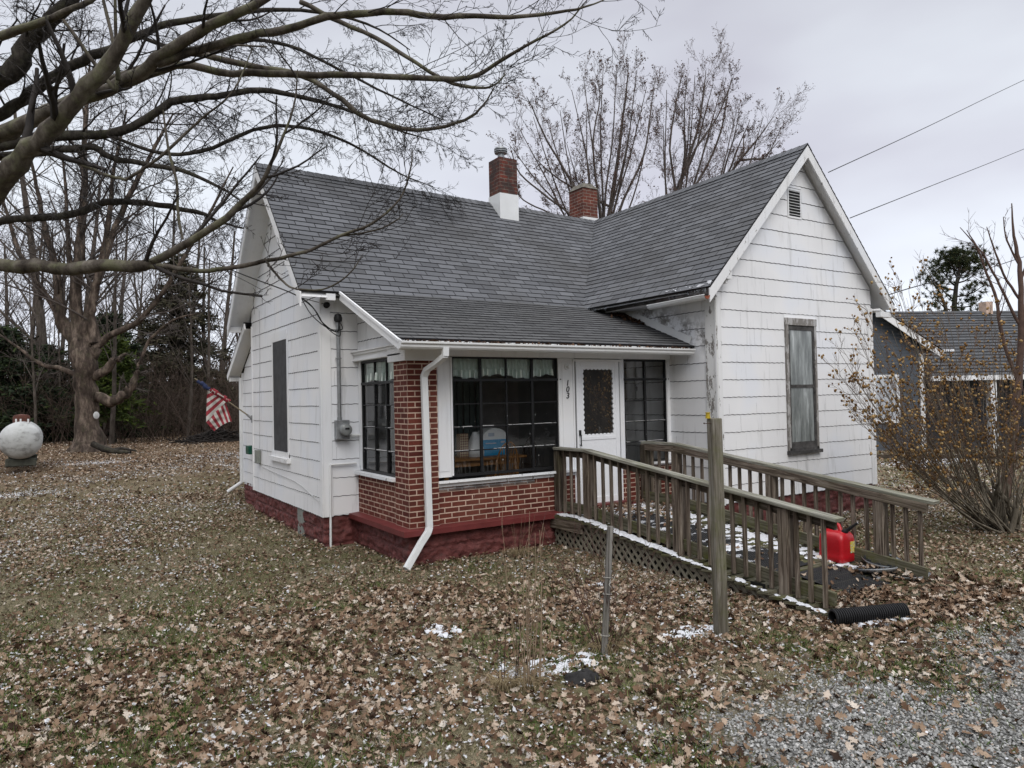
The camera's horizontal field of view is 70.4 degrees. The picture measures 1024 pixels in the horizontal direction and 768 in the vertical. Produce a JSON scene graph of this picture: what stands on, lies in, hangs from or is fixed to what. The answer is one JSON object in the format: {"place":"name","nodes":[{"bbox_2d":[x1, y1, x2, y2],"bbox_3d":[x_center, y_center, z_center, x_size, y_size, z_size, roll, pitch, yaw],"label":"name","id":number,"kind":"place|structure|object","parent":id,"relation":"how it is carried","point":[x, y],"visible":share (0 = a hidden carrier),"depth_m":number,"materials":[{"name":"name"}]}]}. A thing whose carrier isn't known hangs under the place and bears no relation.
{"place":"outdoors","nodes":[
{"label":"outdoors","id":0,"kind":"place"},
{"bbox_2d":[456,433,468,457],"bbox_3d":[-0.717,0.891,10.521,0.140,0.343,0.100,0,-1,-33],"label":"gift bag","id":1,"kind":"object","parent":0,"point":[462,441],"visible":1,"depth_m":10.48,"materials":[{"name":"paper"}]},
{"bbox_2d":[468,432,483,456],"bbox_3d":[-0.537,0.881,10.633,0.292,0.360,0.246,0,-1,-33],"label":"bottle","id":2,"kind":"object","parent":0,"point":[474,442],"visible":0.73,"depth_m":10.55,"materials":[{"name":"white plastic"}]},
{"bbox_2d":[478,428,508,455],"bbox_3d":[-0.311,0.860,10.907,0.440,0.403,0.288,0,-1,-33],"label":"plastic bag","id":3,"kind":"object","parent":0,"point":[494,437],"visible":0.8,"depth_m":10.79,"materials":[{"name":"blue plastic"}]},
{"bbox_2d":[0,427,1023,767],"bbox_3d":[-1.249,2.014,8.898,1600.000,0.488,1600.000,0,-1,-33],"label":"ground","id":4,"kind":"structure","parent":0,"point":[270,549],"depth_m":6.45,"materials":[{"name":"brown plant"}]},
{"bbox_2d":[0,226,11,282],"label":"bare tree","id":5,"kind":"object","parent":4,"relation":"on","point":[1,254],"visible":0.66,"depth_m":34.40,"materials":[{"name":"brown plant"}]},
{"bbox_2d":[0,246,15,309],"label":"bare tree","id":6,"kind":"object","parent":4,"relation":"on","point":[5,272],"visible":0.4,"depth_m":60.33,"materials":[{"name":"brown plant"}]},
{"bbox_2d":[0,210,31,324],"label":"bare tree","id":7,"kind":"object","parent":4,"relation":"on","point":[13,281],"visible":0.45,"depth_m":35.83,"materials":[{"name":"brown plant"}]},
{"bbox_2d":[0,414,42,466],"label":"propane tank","id":8,"kind":"object","parent":4,"relation":"on","point":[21,438],"visible":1,"depth_m":18.78,"materials":[{"name":"white metal"}]},
{"bbox_2d":[1,224,48,342],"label":"bare tree","id":9,"kind":"object","parent":4,"relation":"on","point":[6,292],"visible":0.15,"depth_m":61.13,"materials":[{"name":"brown plant"}]},
{"bbox_2d":[3,274,51,341],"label":"bare tree","id":10,"kind":"object","parent":4,"relation":"on","point":[27,313],"visible":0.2,"depth_m":39.28,"materials":[{"name":"brown plant"}]},
{"bbox_2d":[0,232,66,330],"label":"bare tree","id":11,"kind":"object","parent":4,"relation":"on","point":[20,325],"visible":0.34,"depth_m":37.62,"materials":[{"name":"brown plant"}]},
{"bbox_2d":[0,245,67,423],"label":"bare tree","id":12,"kind":"object","parent":4,"relation":"on","point":[34,388],"visible":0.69,"depth_m":30.26,"materials":[{"name":"brown plant"}]},
{"bbox_2d":[1,289,69,420],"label":"bare tree","id":13,"kind":"object","parent":4,"relation":"on","point":[53,329],"visible":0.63,"depth_m":33.04,"materials":[{"name":"brown plant"}]},
{"bbox_2d":[0,323,74,442],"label":"cedar","id":14,"kind":"object","parent":4,"relation":"on","point":[12,366],"visible":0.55,"depth_m":32.69,"materials":[{"name":"green plant"}]},
{"bbox_2d":[0,86,78,344],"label":"bare tree","id":15,"kind":"object","parent":4,"relation":"on","point":[38,304],"visible":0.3,"depth_m":35.98,"materials":[{"name":"brown plant"}]},
{"bbox_2d":[1,191,88,343],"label":"bare tree","id":16,"kind":"object","parent":4,"relation":"on","point":[32,315],"visible":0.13,"depth_m":43.46,"materials":[{"name":"brown plant"}]},
{"bbox_2d":[32,273,72,440],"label":"bare tree","id":17,"kind":"object","parent":4,"relation":"on","point":[59,383],"visible":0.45,"depth_m":34.25,"materials":[{"name":"brown plant"}]},
{"bbox_2d":[5,342,108,438],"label":"cedar","id":18,"kind":"object","parent":4,"relation":"on","point":[50,361],"visible":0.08,"depth_m":35.69,"materials":[{"name":"green plant"}]},
{"bbox_2d":[42,297,71,421],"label":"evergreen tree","id":19,"kind":"object","parent":4,"relation":"on","point":[56,354],"visible":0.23,"depth_m":34.94,"materials":[{"name":"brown plant"}]},
{"bbox_2d":[50,257,97,367],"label":"bare tree","id":20,"kind":"object","parent":4,"relation":"on","point":[69,320],"visible":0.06,"depth_m":47.62,"materials":[{"name":"brown plant"}]},
{"bbox_2d":[26,227,127,368],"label":"bare tree","id":21,"kind":"object","parent":4,"relation":"on","point":[62,344],"visible":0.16,"depth_m":46.94,"materials":[{"name":"brown plant"}]},
{"bbox_2d":[45,190,145,444],"bbox_3d":[-17.184,-2.558,30.312,4.086,10.712,2.979,-1,-1,1],"label":"bare tree","id":22,"kind":"object","parent":4,"relation":"on","point":[112,416],"visible":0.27,"depth_m":30.06,"materials":[{"name":"brown plant"}]},
{"bbox_2d":[57,273,139,433],"bbox_3d":[-18.922,-1.548,32.857,2.449,8.805,3.358,-2,-1,21],"label":"bare tree","id":23,"kind":"object","parent":4,"relation":"on","point":[104,425],"visible":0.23,"depth_m":33.44,"materials":[{"name":"brown plant"}]},
{"bbox_2d":[67,278,138,343],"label":"bare tree","id":24,"kind":"object","parent":4,"relation":"on","point":[119,301],"visible":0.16,"depth_m":45.31,"materials":[{"name":"brown plant"}]},
{"bbox_2d":[40,139,178,348],"bbox_3d":[-20.413,-4.761,36.642,7.380,15.534,4.960,-1,-1,9],"label":"bare tree","id":25,"kind":"object","parent":4,"relation":"on","point":[94,248],"visible":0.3,"depth_m":36.42,"materials":[{"name":"brown plant"}]},
{"bbox_2d":[44,309,177,439],"bbox_3d":[-20.777,0.025,37.053,6.507,7.807,6.348,0,-1,-33],"label":"spruce","id":26,"kind":"object","parent":4,"relation":"on","point":[135,346],"visible":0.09,"depth_m":36.75,"materials":[{"name":"green plant"}]},
{"bbox_2d":[90,441,136,453],"bbox_3d":[-13.457,2.148,24.526,1.497,0.473,0.237,-1,-1,-3],"label":"fallen limb","id":27,"kind":"object","parent":4,"relation":"on","point":[103,448],"visible":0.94,"depth_m":24.43,"materials":[{"name":"brown wood"}]},
{"bbox_2d":[70,331,162,441],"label":"pine sapling","id":28,"kind":"object","parent":4,"relation":"on","point":[123,366],"visible":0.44,"depth_m":31.22,"materials":[{"name":"green plant"}]},
{"bbox_2d":[0,331,240,443],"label":"brush","id":29,"kind":"object","parent":4,"relation":"on","point":[197,429],"visible":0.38,"depth_m":32.37,"materials":[{"name":"plant"}]},
{"bbox_2d":[4,354,240,394],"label":"woods","id":30,"kind":"object","parent":4,"relation":"on","point":[228,362],"depth_m":51.50,"materials":[{"name":"green plant"}]},
{"bbox_2d":[88,243,158,334],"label":"bare tree","id":31,"kind":"object","parent":4,"relation":"on","point":[113,304],"visible":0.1,"depth_m":53.55,"materials":[{"name":"brown plant"}]},
{"bbox_2d":[105,242,164,350],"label":"bare tree","id":32,"kind":"object","parent":4,"relation":"on","point":[137,299],"visible":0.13,"depth_m":57.18,"materials":[{"name":"brown plant"}]},
{"bbox_2d":[0,4,270,452],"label":"old maple","id":33,"kind":"object","parent":4,"relation":"on","point":[79,331],"visible":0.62,"depth_m":25.86,"materials":[{"name":"brown plant"}]},
{"bbox_2d":[93,412,98,418],"bbox_3d":[-14.644,1.104,25.598,0.025,0.260,0.260,-2,-1,16],"label":"white disc","id":34,"kind":"object","parent":33,"relation":"attached to","point":[95,415],"visible":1,"depth_m":25.58,"materials":[{"name":"white plastic"}]},
{"bbox_2d":[111,249,168,369],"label":"bare tree","id":35,"kind":"object","parent":4,"relation":"on","point":[140,309],"visible":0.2,"depth_m":49.52,"materials":[{"name":"brown plant"}]},
{"bbox_2d":[118,274,165,375],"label":"bare tree","id":36,"kind":"object","parent":4,"relation":"on","point":[135,311],"visible":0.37,"depth_m":48.10,"materials":[{"name":"brown plant"}]},
{"bbox_2d":[96,192,190,340],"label":"bare tree","id":37,"kind":"object","parent":4,"relation":"on","point":[125,256],"visible":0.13,"depth_m":54.15,"materials":[{"name":"brown plant"}]},
{"bbox_2d":[132,272,155,363],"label":"bare tree","id":38,"kind":"object","parent":4,"relation":"on","point":[144,302],"visible":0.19,"depth_m":47.91,"materials":[{"name":"brown plant"}]},
{"bbox_2d":[109,176,203,378],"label":"bare tree","id":39,"kind":"object","parent":4,"relation":"on","point":[135,309],"visible":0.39,"depth_m":45.37,"materials":[{"name":"brown plant"}]},
{"bbox_2d":[142,247,219,438],"bbox_3d":[-14.464,-1.672,31.441,2.451,8.812,3.361,-2,-1,24],"label":"bare tree","id":40,"kind":"object","parent":4,"relation":"on","point":[191,385],"visible":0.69,"depth_m":31.82,"materials":[{"name":"brown plant"}]},
{"bbox_2d":[123,252,240,432],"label":"spruce","id":41,"kind":"object","parent":4,"relation":"on","point":[200,322],"visible":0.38,"depth_m":40.50,"materials":[{"name":"green plant"}]},
{"bbox_2d":[134,231,230,431],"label":"bare tree","id":42,"kind":"object","parent":4,"relation":"on","point":[203,328],"visible":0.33,"depth_m":42.05,"materials":[{"name":"brown plant"}]},
{"bbox_2d":[140,385,238,430],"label":"dark understorey","id":43,"kind":"object","parent":4,"relation":"on","point":[195,414],"visible":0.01,"depth_m":43.33,"materials":[{"name":"plant"}]},
{"bbox_2d":[147,232,235,431],"bbox_3d":[-14.548,-2.186,33.346,3.796,9.954,2.768,-1,-1,-3],"label":"bare tree","id":44,"kind":"object","parent":4,"relation":"on","point":[208,358],"visible":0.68,"depth_m":33.17,"materials":[{"name":"brown plant"}]},
{"bbox_2d":[157,194,229,372],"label":"bare tree","id":45,"kind":"object","parent":4,"relation":"on","point":[199,250],"visible":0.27,"depth_m":49.79,"materials":[{"name":"brown plant"}]},
{"bbox_2d":[166,426,238,444],"bbox_3d":[-12.411,2.229,31.008,4.162,1.009,3.257,0,-1,-33],"label":"brush pile","id":46,"kind":"object","parent":4,"relation":"on","point":[217,435],"visible":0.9,"depth_m":30.37,"materials":[{"name":"brown plant"}]},
{"bbox_2d":[185,222,235,365],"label":"bare tree","id":47,"kind":"object","parent":4,"relation":"on","point":[212,301],"visible":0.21,"depth_m":52.03,"materials":[{"name":"brown plant"}]},
{"bbox_2d":[192,193,243,372],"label":"bare tree","id":48,"kind":"object","parent":4,"relation":"on","point":[226,313],"visible":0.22,"depth_m":47.82,"materials":[{"name":"brown plant"}]},
{"bbox_2d":[205,291,231,425],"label":"bare tree","id":49,"kind":"object","parent":4,"relation":"on","point":[223,334],"visible":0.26,"depth_m":42.81,"materials":[{"name":"brown plant"}]},
{"bbox_2d":[200,240,239,369],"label":"bare tree","id":50,"kind":"object","parent":4,"relation":"on","point":[218,315],"visible":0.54,"depth_m":34.47,"materials":[{"name":"brown plant"}]},
{"bbox_2d":[220,283,237,344],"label":"bare tree","id":51,"kind":"object","parent":4,"relation":"on","point":[232,335],"visible":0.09,"depth_m":61.48,"materials":[{"name":"brown plant"}]},
{"bbox_2d":[0,0,483,263],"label":"drooping tree","id":52,"kind":"object","parent":4,"relation":"on","point":[11,73],"visible":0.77,"depth_m":11.98,"materials":[{"name":"brown plant"}]},
{"bbox_2d":[0,0,664,313],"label":"maple tree","id":53,"kind":"object","parent":4,"relation":"on","point":[52,119],"visible":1,"depth_m":4.81,"materials":[{"name":"brown plant"}]},
{"bbox_2d":[470,614,539,696],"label":"thorny canes","id":54,"kind":"object","parent":4,"relation":"on","point":[499,685],"visible":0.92,"depth_m":5.09,"materials":[{"name":"plant"}]},
{"bbox_2d":[0,447,1022,767],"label":"snow crumbs","id":55,"kind":"object","parent":4,"relation":"on","point":[438,635],"visible":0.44,"depth_m":6.08,"materials":[{"name":"white snow"}]},
{"bbox_2d":[0,436,1023,767],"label":"fallen leaves","id":56,"kind":"object","parent":4,"relation":"on","point":[948,610],"visible":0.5,"depth_m":5.91,"materials":[{"name":"brown plant"}]},
{"bbox_2d":[828,603,909,625],"bbox_3d":[3.130,2.019,6.365,0.719,0.149,0.148,-1,-1,-11],"label":"drain pipe","id":57,"kind":"object","parent":56,"relation":"on","point":[852,615],"visible":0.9,"depth_m":6.31,"materials":[{"name":"black plastic"}]},
{"bbox_2d":[501,509,534,556],"bbox_3d":[0.074,1.901,9.339,0.486,0.680,0.503,-1,-1,-10],"label":"dried plant","id":58,"kind":"object","parent":4,"relation":"on","point":[516,552],"visible":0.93,"depth_m":9.30,"materials":[{"name":"plant"}]},
{"bbox_2d":[497,498,562,694],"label":"dry stalks","id":59,"kind":"object","parent":4,"relation":"on","point":[531,681],"visible":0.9,"depth_m":5.10,"materials":[{"name":"plant"}]},
{"bbox_2d":[226,143,894,571],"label":"white house","id":60,"kind":"structure","parent":4,"relation":"on","point":[358,425],"depth_m":11.24,"materials":[{"name":"paint"}]},
{"bbox_2d":[30,172,259,288],"bbox_3d":[-8.210,-3.381,12.668,7.388,3.538,1.022,-1,-1,3],"label":"overhead cable","id":61,"kind":"object","parent":60,"relation":"attached to","point":[138,229],"visible":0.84,"depth_m":12.25,"materials":[{"name":"black rubber"}]},
{"bbox_2d":[0,154,342,336],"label":"overhead cable","id":62,"kind":"object","parent":60,"relation":"attached to","point":[325,325],"visible":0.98,"depth_m":10.51,"materials":[{"name":"black rubber"}]},
{"bbox_2d":[194,378,251,430],"bbox_3d":[-5.291,0.372,13.352,1.009,0.975,0.123,0,-1,-33],"label":"flag","id":63,"kind":"object","parent":60,"relation":"attached to","point":[217,414],"visible":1,"depth_m":13.28,"materials":[{"name":"multicoloured fabric"}]},
{"bbox_2d":[269,329,290,463],"bbox_3d":[-3.830,0.202,11.956,0.090,2.140,1.110,0,-1,-33],"label":"window","id":64,"kind":"structure","parent":60,"relation":"in","point":[279,340],"depth_m":11.93,"materials":[{"name":"grey glass"}]},
{"bbox_2d":[361,358,394,476],"bbox_3d":[-1.781,0.441,9.824,0.055,1.564,1.316,0,-1,-33],"label":"window","id":65,"kind":"structure","parent":60,"relation":"in","point":[363,383],"depth_m":9.96,"materials":[{"name":"black glass"}]},
{"bbox_2d":[444,453,526,480],"bbox_3d":[-0.547,1.427,10.671,1.400,0.725,0.700,0,-1,-33],"label":"dining table","id":66,"kind":"object","parent":60,"relation":"in","point":[471,461],"visible":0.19,"depth_m":10.46,"materials":[{"name":"brown wood"}]},
{"bbox_2d":[479,374,519,477],"bbox_3d":[-0.209,0.791,11.666,0.750,2.000,0.029,0,-1,-33],"label":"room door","id":67,"kind":"structure","parent":60,"relation":"in","point":[492,391],"depth_m":11.68,"materials":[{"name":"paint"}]},
{"bbox_2d":[485,442,518,476],"bbox_3d":[-0.157,1.299,10.449,0.440,0.960,0.482,0,-1,-33],"label":"dining chair","id":68,"kind":"object","parent":60,"relation":"in","point":[498,456],"visible":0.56,"depth_m":10.30,"materials":[{"name":"brown wood"}]},
{"bbox_2d":[450,356,560,476],"bbox_3d":[-0.046,0.410,9.811,1.750,1.567,0.055,0,-1,-33],"label":"window","id":69,"kind":"structure","parent":60,"relation":"in","point":[531,379],"depth_m":9.79,"materials":[{"name":"black glass"}]},
{"bbox_2d":[506,437,535,473],"bbox_3d":[0.121,1.310,11.280,0.482,0.960,0.440,0,-1,-33],"label":"dining chair","id":70,"kind":"object","parent":60,"relation":"in","point":[528,463],"visible":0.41,"depth_m":11.39,"materials":[{"name":"brown wood"}]},
{"bbox_2d":[574,362,626,505],"bbox_3d":[1.284,0.715,10.582,0.900,2.082,0.200,0,-1,-33],"label":"door","id":71,"kind":"structure","parent":60,"relation":"in","point":[597,416],"depth_m":10.66,"materials":[{"name":"white wood"}]},
{"bbox_2d":[623,359,666,461],"bbox_3d":[2.064,0.409,11.159,0.934,1.574,0.055,0,-1,-33],"label":"window","id":72,"kind":"structure","parent":60,"relation":"in","point":[644,379],"depth_m":11.15,"materials":[{"name":"black glass"}]},
{"bbox_2d":[784,317,822,454],"bbox_3d":[4.657,0.029,11.637,0.830,2.160,0.100,0,-1,-33],"label":"window","id":73,"kind":"structure","parent":60,"relation":"in","point":[800,339],"depth_m":11.64,"materials":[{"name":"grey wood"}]},
{"bbox_2d":[486,27,670,218],"bbox_3d":[2.519,-5.920,23.891,6.755,11.810,3.670,-1,-1,-7],"label":"silver maple","id":74,"kind":"object","parent":4,"relation":"on","point":[612,192],"visible":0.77,"depth_m":23.73,"materials":[{"name":"plant"}]},
{"bbox_2d":[564,667,598,686],"bbox_3d":[0.508,2.085,5.197,0.323,0.089,0.208,0,-1,-33],"label":"dark rock","id":75,"kind":"object","parent":4,"relation":"on","point":[586,674],"visible":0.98,"depth_m":5.14,"materials":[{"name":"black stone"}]},
{"bbox_2d":[597,526,619,656],"bbox_3d":[0.776,1.655,5.735,0.189,1.046,0.377,-1,-1,2],"label":"wooden stake","id":76,"kind":"object","parent":4,"relation":"on","point":[607,586],"visible":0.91,"depth_m":5.72,"materials":[{"name":"grey wood"}]},
{"bbox_2d":[537,497,696,655],"bbox_3d":[0.836,1.510,5.663,1.311,1.287,1.486,-1,-1,8],"label":"bramble","id":77,"kind":"object","parent":4,"relation":"on","point":[594,645],"visible":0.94,"depth_m":5.71,"materials":[{"name":"plant"}]},
{"bbox_2d":[425,280,966,686],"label":"snow","id":78,"kind":"structure","parent":4,"relation":"on","point":[763,537],"depth_m":8.20,"materials":[{"name":"white snow"}]},
{"bbox_2d":[640,22,754,199],"bbox_3d":[6.401,-6.158,25.329,3.508,12.239,4.008,-2,-1,33],"label":"silver maple","id":79,"kind":"object","parent":4,"relation":"on","point":[687,161],"visible":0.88,"depth_m":24.97,"materials":[{"name":"plant"}]},
{"bbox_2d":[703,412,728,635],"bbox_3d":[1.708,1.226,6.143,0.188,1.975,0.112,-1,-1,-15],"label":"wooden post","id":80,"kind":"object","parent":4,"relation":"on","point":[717,526],"visible":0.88,"depth_m":6.11,"materials":[{"name":"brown wood"}]},
{"bbox_2d":[550,441,951,616],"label":"wheelchair ramp","id":81,"kind":"structure","parent":4,"relation":"on","point":[780,524],"depth_m":8.16,"materials":[{"name":"brown wood"}]},
{"bbox_2d":[625,512,672,527],"bbox_3d":[1.797,1.797,9.580,0.630,0.088,0.700,0,-1,-33],"label":"rubber mat","id":82,"kind":"object","parent":81,"relation":"on","point":[652,518],"visible":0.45,"depth_m":9.58,"materials":[{"name":"grey rubber"}]},
{"bbox_2d":[661,525,742,545],"bbox_3d":[2.333,1.865,8.900,0.600,0.105,0.860,0,-1,-33],"label":"rubber mat","id":83,"kind":"object","parent":81,"relation":"on","point":[703,534],"visible":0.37,"depth_m":8.88,"materials":[{"name":"grey rubber"}]},
{"bbox_2d":[727,546,807,570],"bbox_3d":[2.791,1.941,8.073,0.680,0.088,0.700,0,-1,-33],"label":"rubber mat","id":84,"kind":"object","parent":81,"relation":"on","point":[764,555],"visible":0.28,"depth_m":8.11,"materials":[{"name":"grey rubber"}]},
{"bbox_2d":[819,522,857,563],"bbox_3d":[3.674,1.751,8.128,0.275,0.452,0.403,0,-1,-33],"label":"gas can","id":85,"kind":"object","parent":81,"relation":"on","point":[840,544],"visible":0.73,"depth_m":8.04,"materials":[{"name":"red plastic"}]},
{"bbox_2d":[800,564,890,594],"bbox_3d":[3.394,2.005,7.483,0.700,0.083,0.660,0,-1,-33],"label":"rubber mat","id":86,"kind":"object","parent":81,"relation":"on","point":[845,579],"visible":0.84,"depth_m":7.46,"materials":[{"name":"grey rubber"}]},
{"bbox_2d":[854,565,897,572],"bbox_3d":[3.860,1.963,7.702,0.420,0.058,0.420,-5,-11,7],"label":"hubcap","id":87,"kind":"object","parent":81,"relation":"on","point":[891,568],"visible":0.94,"depth_m":7.55,"materials":[{"name":"silver metal"}]},
{"bbox_2d":[861,551,900,567],"bbox_3d":[4.033,1.923,7.927,0.400,0.058,0.400,8,13,36],"label":"hubcap","id":88,"kind":"object","parent":87,"relation":"on","point":[877,564],"visible":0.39,"depth_m":7.84,"materials":[{"name":"silver metal"}]},
{"bbox_2d":[890,572,930,580],"bbox_3d":[4.181,2.006,7.643,0.400,0.058,0.400,-4,-3,-23],"label":"hubcap","id":89,"kind":"object","parent":81,"relation":"on","point":[907,578],"visible":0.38,"depth_m":7.49,"materials":[{"name":"silver metal"}]},
{"bbox_2d":[698,84,814,180],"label":"silver maple","id":90,"kind":"object","parent":4,"relation":"on","point":[741,157],"visible":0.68,"depth_m":26.59,"materials":[{"name":"plant"}]},
{"bbox_2d":[502,545,1023,767],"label":"gravel","id":91,"kind":"structure","parent":4,"relation":"on","point":[806,745],"depth_m":4.41,"materials":[{"name":"grey gravel"}]},
{"bbox_2d":[818,251,1023,533],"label":"shrub","id":92,"kind":"object","parent":4,"relation":"on","point":[994,518],"visible":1,"depth_m":10.10,"materials":[{"name":"brown plant"}]},
{"bbox_2d":[872,301,1023,450],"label":"grey blue house","id":93,"kind":"structure","parent":4,"relation":"on","point":[890,326],"depth_m":25.78,"materials":[{"name":"grey"}]},
{"bbox_2d":[874,374,899,422],"bbox_3d":[12.408,0.492,24.088,0.950,1.600,0.055,-1,-1,-7],"label":"window","id":94,"kind":"structure","parent":93,"relation":"in","point":[882,380],"depth_m":24.07,"materials":[{"name":"white paint"}]},
{"bbox_2d":[877,454,1023,458],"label":"edging timber","id":95,"kind":"object","parent":4,"relation":"on","point":[883,456],"visible":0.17,"depth_m":21.32,"materials":[{"name":"brown wood"}]},
{"bbox_2d":[914,242,1001,310],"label":"pine tree","id":96,"kind":"object","parent":4,"relation":"on","point":[955,258],"visible":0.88,"depth_m":47.86,"materials":[{"name":"green plant"}]},
{"bbox_2d":[940,203,1023,502],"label":"slim tree","id":97,"kind":"object","parent":4,"relation":"on","point":[1019,320],"visible":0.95,"depth_m":12.48,"materials":[{"name":"brown plant"}]},
{"bbox_2d":[0,0,1023,382],"label":"sky","id":98,"kind":"structure","parent":0,"point":[882,72],"materials":[{"name":"grey"}]},
{"bbox_2d":[402,309,692,348],"bbox_3d":[0.243,-0.901,10.442,4.813,0.890,2.014,0,-1,-33],"label":"gutter","id":99,"kind":"object","parent":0,"point":[625,316],"visible":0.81,"depth_m":10.07,"materials":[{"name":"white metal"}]},
{"bbox_2d":[828,80,1023,172],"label":"overhead cable","id":100,"kind":"object","parent":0,"point":[916,131],"visible":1,"depth_m":19.10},
{"bbox_2d":[850,149,1022,217],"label":"overhead cable","id":101,"kind":"object","parent":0,"point":[927,187],"visible":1,"depth_m":19.48,"materials":[{"name":"black rubber"}]},
{"bbox_2d":[889,257,1022,294],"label":"overhead cable","id":102,"kind":"object","parent":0,"point":[950,278],"visible":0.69,"depth_m":18.41,"materials":[{"name":"black rubber"}]}
]}

